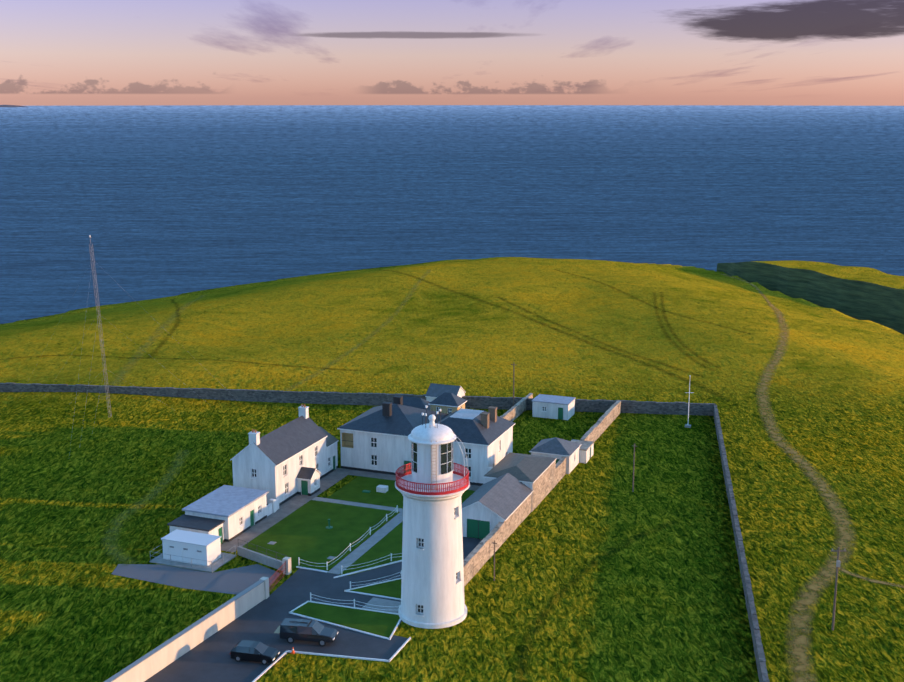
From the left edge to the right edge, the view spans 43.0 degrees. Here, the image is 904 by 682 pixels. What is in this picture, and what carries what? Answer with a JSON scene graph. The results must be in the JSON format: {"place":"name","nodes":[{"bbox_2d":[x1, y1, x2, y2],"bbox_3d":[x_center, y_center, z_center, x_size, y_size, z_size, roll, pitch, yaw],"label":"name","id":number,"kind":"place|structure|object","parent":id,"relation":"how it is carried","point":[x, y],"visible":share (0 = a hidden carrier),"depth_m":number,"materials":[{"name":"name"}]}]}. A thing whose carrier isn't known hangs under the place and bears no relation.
{"place":"outdoors","nodes":[
{"label":"outdoors","id":0,"kind":"place"},
{"bbox_2d":[144,537,482,681],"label":"driveway","id":1,"kind":"structure","parent":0,"point":[209,659],"depth_m":111.05,"materials":[{"name":"grey asphalt"}]},
{"bbox_2d":[230,640,279,664],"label":"hatchback car","id":2,"kind":"object","parent":1,"relation":"on","point":[255,651],"visible":1,"depth_m":105.88,"materials":[{"name":"black paint"}]},
{"bbox_2d":[274,618,337,646],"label":"suv","id":3,"kind":"object","parent":1,"relation":"on","point":[291,630],"visible":1,"depth_m":109.39,"materials":[{"name":"grey paint"}]},
{"bbox_2d":[252,560,410,681],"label":"painted kerbs","id":4,"kind":"structure","parent":1,"relation":"on","point":[332,655],"depth_m":114.19,"materials":[{"name":"white paint"}]},
{"bbox_2d":[337,392,514,485],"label":"keepers' house","id":5,"kind":"structure","parent":0,"point":[374,439],"depth_m":158.92,"materials":[{"name":"white paint"}]},
{"bbox_2d":[0,257,903,681],"bbox_3d":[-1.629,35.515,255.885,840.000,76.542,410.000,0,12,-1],"label":"headland terrain","id":6,"kind":"structure","parent":0,"point":[658,597],"depth_m":165.97,"materials":[{"name":"green plant"}]},
{"bbox_2d":[24,235,223,453],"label":"radio mast","id":7,"kind":"object","parent":6,"relation":"on","point":[97,304],"visible":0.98,"depth_m":178.32,"materials":[{"name":"grey metal"}]},
{"bbox_2d":[149,529,236,572],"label":"equipment cabin","id":8,"kind":"object","parent":6,"relation":"on","point":[192,550],"visible":1,"depth_m":128.42,"materials":[{"name":"white paint"}]},
{"bbox_2d":[112,564,278,594],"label":"gravel apron","id":9,"kind":"object","parent":6,"relation":"on","point":[236,581],"visible":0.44,"depth_m":125.00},
{"bbox_2d":[104,539,291,681],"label":"car park wall","id":10,"kind":"structure","parent":6,"relation":"on","point":[145,667],"depth_m":110.29,"materials":[{"name":"grey paint"}]},
{"bbox_2d":[269,561,285,591],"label":"entrance gate","id":11,"kind":"structure","parent":10,"relation":"attached to","point":[277,575],"depth_m":123.09,"materials":[{"name":"red metal"}]},
{"bbox_2d":[167,485,278,542],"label":"flat roofed stores","id":12,"kind":"structure","parent":6,"relation":"on","point":[227,513],"depth_m":136.69,"materials":[{"name":"white paint"}]},
{"bbox_2d":[230,404,338,505],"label":"keepers cottage","id":13,"kind":"structure","parent":6,"relation":"on","point":[290,460],"depth_m":149.29,"materials":[{"name":"white paint"}]},
{"bbox_2d":[221,468,479,612],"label":"yard paths","id":14,"kind":"structure","parent":6,"relation":"on","point":[290,506],"depth_m":140.99,"materials":[{"name":"concrete"}]},
{"bbox_2d":[298,505,401,610],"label":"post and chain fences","id":15,"kind":"object","parent":14,"relation":"on","point":[327,565],"visible":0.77,"depth_m":126.56,"materials":[{"name":"white metal"}]},
{"bbox_2d":[243,476,474,637],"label":"mown lawns","id":16,"kind":"structure","parent":6,"relation":"on","point":[303,533],"depth_m":135.04,"materials":[{"name":"green plant"}]},
{"bbox_2d":[267,485,387,559],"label":"lawn fittings","id":17,"kind":"object","parent":16,"relation":"on","point":[382,488],"visible":0.9,"depth_m":151.29,"materials":[{"name":"white paint"}]},
{"bbox_2d":[0,382,769,681],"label":"field wall","id":18,"kind":"structure","parent":6,"relation":"on","point":[581,405],"depth_m":192.40,"materials":[{"name":"stone"}]},
{"bbox_2d":[395,405,469,628],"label":"lighthouse tower","id":19,"kind":"structure","parent":6,"relation":"on","point":[432,486],"depth_m":111.97,"materials":[{"name":"paint"}]},
{"bbox_2d":[20,271,903,681],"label":"worn paths and tracks","id":20,"kind":"object","parent":6,"relation":"on","point":[800,641],"visible":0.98,"depth_m":138.52,"materials":[{"name":"brown soil"}]},
{"bbox_2d":[425,383,575,419],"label":"sheds","id":21,"kind":"object","parent":6,"relation":"on","point":[553,407],"visible":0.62,"depth_m":187.41,"materials":[{"name":"white paint"}]},
{"bbox_2d":[462,437,593,541],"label":"stone outbuildings","id":22,"kind":"structure","parent":6,"relation":"on","point":[513,491],"depth_m":144.21,"materials":[{"name":"grey stone"}]},
{"bbox_2d":[463,393,620,586],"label":"boundary wall","id":23,"kind":"structure","parent":6,"relation":"on","point":[478,557],"depth_m":155.08,"materials":[{"name":"stone"}]},
{"bbox_2d":[492,363,846,629],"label":"utility poles","id":24,"kind":"object","parent":6,"relation":"on","point":[838,561],"visible":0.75,"depth_m":112.02,"materials":[{"name":"brown wood"}]},
{"bbox_2d":[685,375,693,427],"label":"flagstaff","id":25,"kind":"object","parent":6,"relation":"on","point":[688,425],"visible":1,"depth_m":181.36,"materials":[{"name":"white paint"}]},
{"bbox_2d":[717,260,903,334],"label":"headland","id":26,"kind":"structure","parent":6,"relation":"on","point":[868,293],"depth_m":360.14,"materials":[{"name":"green plant"}]},
{"bbox_2d":[0,105,903,323],"bbox_3d":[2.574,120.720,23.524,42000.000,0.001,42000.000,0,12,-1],"label":"sea water","id":27,"kind":"structure","parent":0,"point":[157,201],"depth_m":1563.36,"materials":[{"name":"blue liquid"}]},
{"bbox_2d":[0,105,25,106],"bbox_3d":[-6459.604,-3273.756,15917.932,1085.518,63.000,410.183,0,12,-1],"label":"distant land","id":28,"kind":"structure","parent":27,"relation":"on","point":[11,106],"depth_m":16043.59,"materials":[{"name":"purple"}]},
{"bbox_2d":[0,0,903,105],"label":"sky","id":29,"kind":"structure","parent":0,"point":[53,52],"materials":[{"name":"pink"}]}
]}

